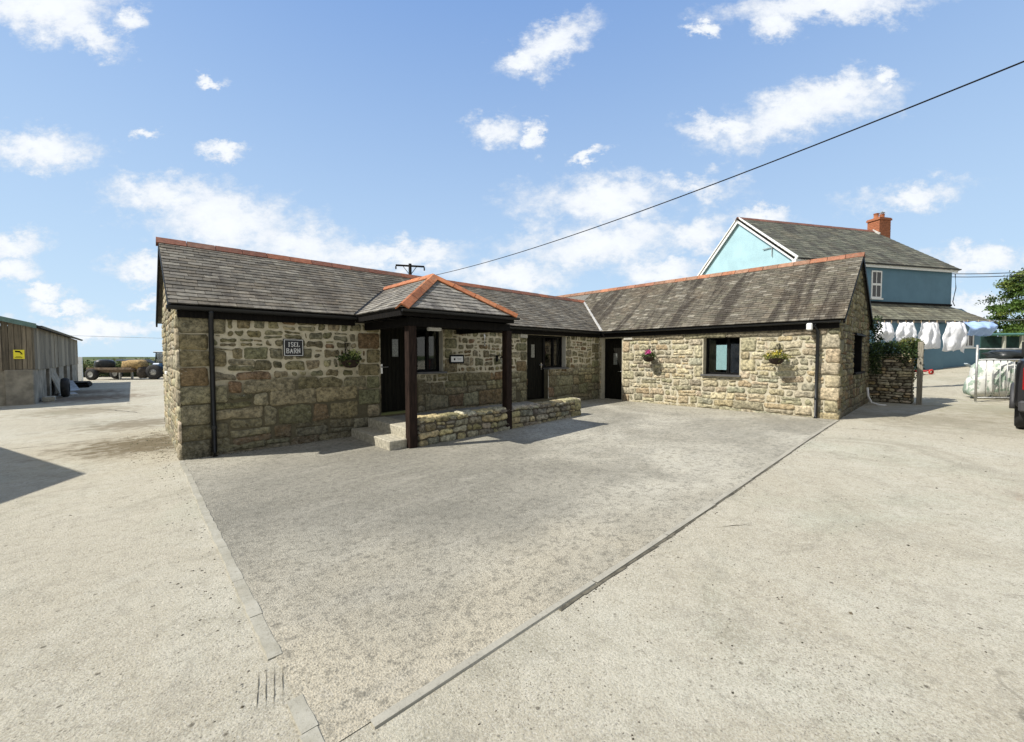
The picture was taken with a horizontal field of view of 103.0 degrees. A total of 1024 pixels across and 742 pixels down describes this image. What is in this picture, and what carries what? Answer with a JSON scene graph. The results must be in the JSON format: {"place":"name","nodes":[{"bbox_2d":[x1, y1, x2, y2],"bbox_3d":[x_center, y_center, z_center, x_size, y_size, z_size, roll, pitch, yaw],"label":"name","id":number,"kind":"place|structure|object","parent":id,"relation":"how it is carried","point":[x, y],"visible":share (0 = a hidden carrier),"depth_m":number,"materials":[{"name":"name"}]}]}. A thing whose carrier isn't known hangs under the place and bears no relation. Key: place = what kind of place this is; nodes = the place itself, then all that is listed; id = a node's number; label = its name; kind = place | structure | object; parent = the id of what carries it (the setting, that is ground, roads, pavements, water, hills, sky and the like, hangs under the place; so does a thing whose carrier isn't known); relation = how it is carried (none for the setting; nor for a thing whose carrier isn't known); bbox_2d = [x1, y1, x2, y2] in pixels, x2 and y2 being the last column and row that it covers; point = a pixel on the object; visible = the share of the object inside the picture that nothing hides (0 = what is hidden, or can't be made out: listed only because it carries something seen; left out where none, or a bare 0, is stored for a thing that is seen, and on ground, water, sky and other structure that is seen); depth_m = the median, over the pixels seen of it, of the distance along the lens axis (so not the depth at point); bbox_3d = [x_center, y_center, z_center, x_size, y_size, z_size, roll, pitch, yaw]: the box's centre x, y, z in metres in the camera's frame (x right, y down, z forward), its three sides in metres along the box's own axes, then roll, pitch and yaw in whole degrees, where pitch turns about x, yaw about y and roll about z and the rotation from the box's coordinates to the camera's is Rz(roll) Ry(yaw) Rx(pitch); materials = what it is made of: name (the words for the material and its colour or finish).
{"place":"outdoors","nodes":[
{"label":"outdoors","id":0,"kind":"place"},
{"bbox_2d":[82,357,154,366],"bbox_3d":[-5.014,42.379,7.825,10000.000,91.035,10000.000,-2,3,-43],"label":"ground","id":1,"kind":"structure","parent":0,"point":[95,358],"depth_m":1490.46,"materials":[{"name":"green plant"}]},
{"bbox_2d":[82,357,163,376],"bbox_3d":[-34.359,-0.195,32.556,21.011,2.221,1.873,0,2,-3],"label":"hedge","id":2,"kind":"object","parent":1,"relation":"on","point":[105,374],"visible":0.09,"depth_m":32.44,"materials":[{"name":"green plant"}]},
{"bbox_2d":[975,267,1023,336],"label":"leafy tree","id":3,"kind":"object","parent":1,"relation":"on","point":[1013,287],"visible":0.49,"depth_m":40.82,"materials":[{"name":"green plant"}]},
{"bbox_2d":[387,401,533,420],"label":"terrace","id":4,"kind":"structure","parent":0,"point":[401,417],"depth_m":9.50,"materials":[{"name":"concrete"}]},
{"bbox_2d":[0,366,1023,741],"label":"yard","id":5,"kind":"structure","parent":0,"point":[92,640],"depth_m":2.53,"materials":[{"name":"concrete"}]},
{"bbox_2d":[0,316,82,405],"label":"timber shed","id":6,"kind":"structure","parent":5,"relation":"on","point":[48,352],"depth_m":13.74,"materials":[{"name":"wood"}]},
{"bbox_2d":[13,350,24,358],"bbox_3d":[-16.365,-0.553,13.520,0.240,0.300,0.017,-2,3,-43],"label":"warning sign","id":7,"kind":"object","parent":6,"relation":"attached to","point":[18,354],"visible":1,"depth_m":13.51,"materials":[{"name":"yellow paint"}]},
{"bbox_2d":[42,396,55,401],"bbox_3d":[-16.774,1.005,14.771,0.309,0.184,0.526,-2,3,-43],"label":"stone block","id":8,"kind":"object","parent":5,"relation":"on","point":[48,398],"depth_m":14.61,"materials":[{"name":"stone"}]},
{"bbox_2d":[51,371,60,393],"bbox_3d":[-19.242,0.487,17.237,0.387,1.000,1.277,-2,3,-38],"label":"leaning panel","id":9,"kind":"object","parent":5,"relation":"on","point":[55,379],"visible":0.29,"depth_m":17.05,"materials":[{"name":"metal"}]},
{"bbox_2d":[60,378,69,396],"bbox_3d":[-17.928,0.657,16.348,0.220,0.760,0.760,-2,3,-43],"label":"old tyre","id":10,"kind":"object","parent":5,"relation":"on","point":[64,387],"visible":1,"depth_m":16.14,"materials":[{"name":"rubber"}]},
{"bbox_2d":[58,380,79,395],"bbox_3d":[-19.181,0.717,17.655,2.577,0.530,0.641,2,3,43],"label":"sheet metal scrap","id":11,"kind":"object","parent":5,"relation":"on","point":[73,386],"visible":0.46,"depth_m":18.00,"materials":[{"name":"metal"}]},
{"bbox_2d":[78,357,82,380],"bbox_3d":[-27.631,-0.047,25.979,0.350,1.700,0.350,-2,3,-43],"label":"gate post","id":12,"kind":"object","parent":5,"relation":"on","point":[80,369],"visible":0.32,"depth_m":25.91,"materials":[{"name":"white paint"}]},
{"bbox_2d":[74,381,92,387],"bbox_3d":[-23.272,0.717,21.909,0.874,0.284,2.408,-2,3,-43],"label":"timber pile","id":13,"kind":"object","parent":5,"relation":"on","point":[83,384],"visible":0.56,"depth_m":21.35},
{"bbox_2d":[55,408,136,412],"bbox_3d":[-12.814,1.169,12.377,5.162,0.001,0.339,0,2,16],"label":"joint","id":14,"kind":"object","parent":5,"relation":"on","point":[75,408],"visible":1,"depth_m":12.62,"materials":[{"name":"grey concrete"}]},
{"bbox_2d":[85,367,136,379],"bbox_3d":[-27.338,0.160,29.007,4.158,0.860,2.060,0,2,0],"label":"farm trailer","id":15,"kind":"object","parent":5,"relation":"on","point":[93,373],"visible":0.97,"depth_m":28.15,"materials":[{"name":"brown metal"}]},
{"bbox_2d":[93,359,115,367],"bbox_3d":[-29.081,-0.505,29.083,1.157,0.672,0.985,-2,3,-43],"label":"tarp bundle","id":16,"kind":"object","parent":15,"relation":"on","point":[104,363],"visible":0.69,"depth_m":28.78,"materials":[{"name":"black plastic"}]},
{"bbox_2d":[121,360,149,368],"bbox_3d":[-26.662,-0.465,28.839,1.588,0.678,1.078,0,2,0],"label":"straw bale","id":17,"kind":"object","parent":15,"relation":"on","point":[135,364],"visible":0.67,"depth_m":28.43},
{"bbox_2d":[115,359,154,363],"bbox_3d":[-27.115,-0.607,29.582,2.900,0.516,0.550,0,2,0],"label":"tarpaulin","id":18,"kind":"object","parent":17,"relation":"on","point":[147,360],"visible":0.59,"depth_m":29.44,"materials":[{"name":"plastic"}]},
{"bbox_2d":[145,352,162,379],"bbox_3d":[-24.727,-0.420,29.498,2.080,1.970,1.900,0,2,-3],"label":"blue tractor","id":19,"kind":"object","parent":5,"relation":"on","point":[153,371],"visible":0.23,"depth_m":28.59,"materials":[{"name":"rubber"}]},
{"bbox_2d":[136,366,147,377],"bbox_3d":[-26.065,0.091,28.787,0.727,0.860,0.815,-2,3,-43],"label":"fertiliser sack","id":20,"kind":"object","parent":19,"relation":"attached to","point":[140,372],"visible":0.83,"depth_m":28.47,"materials":[{"name":"black plastic"}]},
{"bbox_2d":[179,461,324,741],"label":"kerb","id":21,"kind":"structure","parent":5,"relation":"on","point":[304,719],"depth_m":2.50,"materials":[{"name":"concrete"}]},
{"bbox_2d":[395,263,424,274],"bbox_3d":[-7.500,-3.554,30.170,2.229,8.700,0.289,0,2,-4],"label":"utility pole","id":22,"kind":"object","parent":5,"relation":"on","point":[410,265],"visible":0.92,"depth_m":29.97,"materials":[{"name":"black paint"}]},
{"bbox_2d":[437,61,1023,274],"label":"overhead cable","id":23,"kind":"object","parent":22,"relation":"attached to","point":[784,156],"visible":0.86,"depth_m":10.84,"materials":[{"name":"black paint"}]},
{"bbox_2d":[417,397,580,446],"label":"stone wall","id":24,"kind":"structure","parent":5,"relation":"on","point":[444,427],"depth_m":8.12,"materials":[{"name":"beige stone"}]},
{"bbox_2d":[182,398,834,741],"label":"forecourt","id":25,"kind":"structure","parent":5,"relation":"on","point":[378,580],"depth_m":3.89,"materials":[{"name":"concrete"}]},
{"bbox_2d":[351,416,406,450],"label":"granite steps","id":26,"kind":"structure","parent":25,"relation":"on","point":[387,433],"depth_m":7.48,"materials":[{"name":"grey stone"}]},
{"bbox_2d":[3,405,1022,739],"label":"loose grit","id":27,"kind":"object","parent":5,"relation":"on","point":[599,585],"visible":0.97,"depth_m":3.70,"materials":[{"name":"grey gravel"}]},
{"bbox_2d":[156,237,873,459],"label":"stone barn","id":28,"kind":"structure","parent":5,"relation":"on","point":[235,380],"depth_m":9.27,"materials":[{"name":"beige stone"}]},
{"bbox_2d":[283,339,303,355],"bbox_3d":[-3.918,-0.417,7.304,0.330,0.310,0.029,-2,3,-43],"label":"name sign","id":29,"kind":"object","parent":28,"relation":"attached to","point":[293,347],"visible":1,"depth_m":7.29,"materials":[{"name":"black stone"}]},
{"bbox_2d":[335,342,361,367],"bbox_3d":[-3.090,-0.316,7.758,0.511,0.510,0.481,-2,3,-43],"label":"hanging basket","id":30,"kind":"object","parent":28,"relation":"attached to","point":[348,360],"visible":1,"depth_m":7.67,"materials":[{"name":"black paint"}]},
{"bbox_2d":[380,327,404,411],"bbox_3d":[-2.539,-0.039,8.900,0.860,1.890,0.141,-2,3,-43],"label":"door","id":31,"kind":"structure","parent":28,"relation":"in","point":[392,368],"depth_m":8.86,"materials":[{"name":"black paint"}]},
{"bbox_2d":[416,328,446,373],"bbox_3d":[-1.903,-0.472,9.329,0.760,1.060,0.340,-2,3,-43],"label":"window","id":32,"kind":"structure","parent":28,"relation":"in","point":[426,333],"depth_m":9.41,"materials":[{"name":"black paint"}]},
{"bbox_2d":[427,327,441,330],"bbox_3d":[-1.669,-0.909,8.753,0.360,0.095,0.120,-2,3,-43],"label":"ceiling lamp","id":33,"kind":"object","parent":28,"relation":"attached to","point":[433,329],"visible":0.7,"depth_m":8.69,"materials":[{"name":"white paint"}]},
{"bbox_2d":[449,355,463,363],"bbox_3d":[-1.319,-0.283,9.730,0.410,0.210,0.040,-2,3,-43],"label":"wall plaque","id":34,"kind":"object","parent":28,"relation":"attached to","point":[456,359],"depth_m":9.70,"materials":[{"name":"white paint"}]},
{"bbox_2d":[496,355,501,363],"bbox_3d":[-0.306,-0.289,10.514,0.150,0.279,0.275,-2,3,-43],"label":"wall lantern","id":35,"kind":"object","parent":28,"relation":"attached to","point":[500,358],"depth_m":10.51,"materials":[{"name":"black paint"}]},
{"bbox_2d":[527,335,543,398],"bbox_3d":[0.617,-0.106,11.842,0.870,1.870,0.141,-2,3,-43],"label":"door","id":36,"kind":"structure","parent":28,"relation":"in","point":[535,343],"depth_m":11.91,"materials":[{"name":"black paint"}]},
{"bbox_2d":[543,336,568,368],"bbox_3d":[1.312,-0.556,12.325,0.910,0.990,0.340,-2,3,-43],"label":"window","id":37,"kind":"structure","parent":28,"relation":"in","point":[552,344],"depth_m":12.39,"materials":[{"name":"black glass"}]},
{"bbox_2d":[605,338,621,399],"bbox_3d":[3.433,-0.037,13.569,0.141,2.090,0.760,-2,3,-43],"label":"door","id":38,"kind":"structure","parent":28,"relation":"in","point":[613,347],"depth_m":13.61,"materials":[{"name":"black paint"}]},
{"bbox_2d":[641,346,655,361],"bbox_3d":[4.089,-0.516,12.188,0.438,0.532,0.420,0,2,10],"label":"hanging basket","id":39,"kind":"object","parent":28,"relation":"attached to","point":[647,356],"visible":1,"depth_m":12.10,"materials":[{"name":"black paint"}]},
{"bbox_2d":[700,337,740,376],"bbox_3d":[5.677,-0.392,10.999,0.360,1.060,1.000,-2,3,-43],"label":"window","id":40,"kind":"structure","parent":28,"relation":"in","point":[708,373],"depth_m":11.01,"materials":[{"name":"black paint"}]},
{"bbox_2d":[716,343,726,371],"bbox_3d":[7.707,-0.516,15.427,0.050,1.050,0.950,-2,3,-43],"label":"window","id":41,"kind":"structure","parent":28,"relation":"in","point":[717,343],"depth_m":15.23,"materials":[{"name":"teal glass"}]},
{"bbox_2d":[762,343,790,363],"bbox_3d":[6.318,-0.411,9.729,0.528,0.510,0.582,-2,3,-43],"label":"hanging basket","id":42,"kind":"object","parent":28,"relation":"attached to","point":[772,359],"visible":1,"depth_m":9.66,"materials":[{"name":"black paint"}]},
{"bbox_2d":[806,323,814,332],"bbox_3d":[6.889,-0.912,9.341,0.220,0.363,0.201,-2,3,-43],"label":"floodlight","id":43,"kind":"object","parent":28,"relation":"attached to","point":[809,326],"visible":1,"depth_m":9.30,"materials":[{"name":"white paint"}]},
{"bbox_2d":[853,333,865,374],"bbox_3d":[9.301,-0.468,11.121,1.750,1.075,0.360,-2,3,-43],"label":"window","id":44,"kind":"structure","parent":28,"relation":"in","point":[857,359],"depth_m":11.44,"materials":[{"name":"black glass"}]},
{"bbox_2d":[370,420,838,729],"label":"kerb","id":45,"kind":"structure","parent":5,"relation":"on","point":[391,712],"depth_m":2.38,"materials":[{"name":"concrete"}]},
{"bbox_2d":[559,420,839,610],"bbox_3d":[3.774,1.296,5.786,9.500,0.150,0.032,-2,3,-43],"label":"joint","id":46,"kind":"object","parent":5,"relation":"on","point":[614,573],"visible":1,"depth_m":3.36,"materials":[{"name":"grey concrete"}]},
{"bbox_2d":[697,211,1023,369],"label":"blue house","id":47,"kind":"structure","parent":5,"relation":"on","point":[906,284],"depth_m":20.24,"materials":[{"name":"blue painted render"},{"name":"slate"},{"name":"orange brick"}]},
{"bbox_2d":[870,270,882,299],"bbox_3d":[17.488,-4.120,19.548,0.760,1.380,0.130,-1,2,-14],"label":"window","id":48,"kind":"structure","parent":47,"relation":"in","point":[876,276],"depth_m":19.54,"materials":[{"name":"white paint"}]},
{"bbox_2d":[965,332,975,347],"bbox_3d":[22.326,-1.509,19.923,1.000,0.810,0.180,-1,2,-14],"label":"window","id":49,"kind":"structure","parent":47,"relation":"in","point":[970,342],"depth_m":20.00,"materials":[{"name":"white paint"}]},
{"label":"washing line","id":50,"kind":"object","parent":47,"relation":"attached to","visible":0},
{"bbox_2d":[874,321,894,341],"bbox_3d":[13.258,-1.377,14.473,0.714,0.836,0.214,0,2,-5],"label":"white jacket","id":51,"kind":"object","parent":50,"relation":"hanging from","point":[888,332],"visible":0.7,"depth_m":14.46,"materials":[{"name":"fabric"}]},
{"bbox_2d":[895,322,916,341],"bbox_3d":[14.018,-1.358,14.456,0.792,0.862,0.181,0,2,1],"label":"white jacket","id":52,"kind":"object","parent":50,"relation":"hanging from","point":[906,330],"visible":0.78,"depth_m":14.45,"materials":[{"name":"fabric"}]},
{"bbox_2d":[918,321,940,348],"bbox_3d":[14.851,-1.282,14.470,0.791,1.021,0.187,0,2,-1],"label":"white jacket","id":53,"kind":"object","parent":50,"relation":"hanging from","point":[929,334],"visible":0.88,"depth_m":14.46,"materials":[{"name":"fabric"}]},
{"bbox_2d":[942,320,967,352],"bbox_3d":[15.755,-1.220,14.476,0.882,1.168,0.205,0,2,3],"label":"white shirt","id":54,"kind":"object","parent":50,"relation":"hanging from","point":[954,337],"visible":1,"depth_m":14.45,"materials":[{"name":"fabric"}]},
{"bbox_2d":[963,320,997,335],"bbox_3d":[16.598,-1.525,14.358,1.098,0.589,0.361,0,2,-2],"label":"blue sheet","id":55,"kind":"object","parent":50,"relation":"hanging from","point":[984,328],"visible":1,"depth_m":14.37,"materials":[{"name":"fabric"}]},
{"bbox_2d":[866,387,885,405],"bbox_3d":[10.536,0.746,11.788,0.056,0.520,0.448,-2,3,-43],"label":"hose","id":56,"kind":"object","parent":5,"relation":"on","point":[868,396],"visible":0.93,"depth_m":11.87,"materials":[{"name":"white paint"}]},
{"bbox_2d":[867,353,914,403],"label":"garden wall","id":57,"kind":"structure","parent":5,"relation":"on","point":[894,381],"depth_m":12.32,"materials":[{"name":"stone"}]},
{"bbox_2d":[868,315,924,378],"bbox_3d":[11.246,-0.696,12.581,1.972,1.959,2.173,-2,3,-43],"label":"ivy","id":58,"kind":"object","parent":57,"relation":"on","point":[877,345],"visible":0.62,"depth_m":12.18,"materials":[{"name":"green plant"}]},
{"bbox_2d":[898,337,924,350],"bbox_3d":[11.964,-0.791,12.253,0.654,0.494,0.678,-2,3,-43],"label":"shrub","id":59,"kind":"object","parent":57,"relation":"on","point":[912,339],"visible":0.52,"depth_m":12.15,"materials":[{"name":"green plant"}]},
{"bbox_2d":[916,342,923,404],"bbox_3d":[11.893,0.141,11.878,0.120,1.980,0.120,-2,3,-43],"label":"fence post","id":60,"kind":"object","parent":5,"relation":"on","point":[919,373],"visible":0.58,"depth_m":11.83,"materials":[{"name":"grey wood"}]},
{"bbox_2d":[915,369,933,374],"bbox_3d":[18.175,0.039,17.971,0.793,0.240,0.240,0,2,-3],"label":"red toy cart","id":61,"kind":"object","parent":5,"relation":"on","point":[931,371],"visible":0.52,"depth_m":17.86,"materials":[{"name":"plastic"}]},
{"bbox_2d":[962,375,990,396],"bbox_3d":[14.453,0.460,12.596,0.669,0.734,0.557,1,2,18],"label":"bulk bag","id":62,"kind":"object","parent":5,"relation":"on","point":[968,386],"visible":0.77,"depth_m":12.47,"materials":[{"name":"white plastic"}]},
{"bbox_2d":[969,361,1015,396],"bbox_3d":[14.852,0.207,12.574,0.985,1.182,1.006,-2,3,-43],"label":"bulk bag","id":63,"kind":"object","parent":5,"relation":"on","point":[981,368],"visible":0.45,"depth_m":12.23,"materials":[{"name":"white plastic"}]},
{"bbox_2d":[981,350,1022,358],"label":"bin bag","id":64,"kind":"object","parent":63,"relation":"on","point":[1004,354],"visible":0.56,"depth_m":12.50,"materials":[{"name":"black plastic"}]},
{"bbox_2d":[974,345,1021,400],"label":"yard gate","id":65,"kind":"structure","parent":5,"relation":"on","point":[976,371],"depth_m":12.01,"materials":[{"name":"metal"}]},
{"bbox_2d":[979,333,1023,361],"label":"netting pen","id":66,"kind":"object","parent":5,"relation":"on","point":[1003,342],"visible":0.35,"depth_m":15.25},
{"bbox_2d":[1009,342,1023,428],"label":"pickup truck","id":67,"kind":"object","parent":5,"relation":"on","point":[1016,401],"visible":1,"depth_m":7.51,"materials":[{"name":"black paint"}]},
{"bbox_2d":[0,0,1023,356],"label":"sky","id":68,"kind":"structure","parent":0,"point":[440,136],"materials":[{"name":"blue"}]}
]}

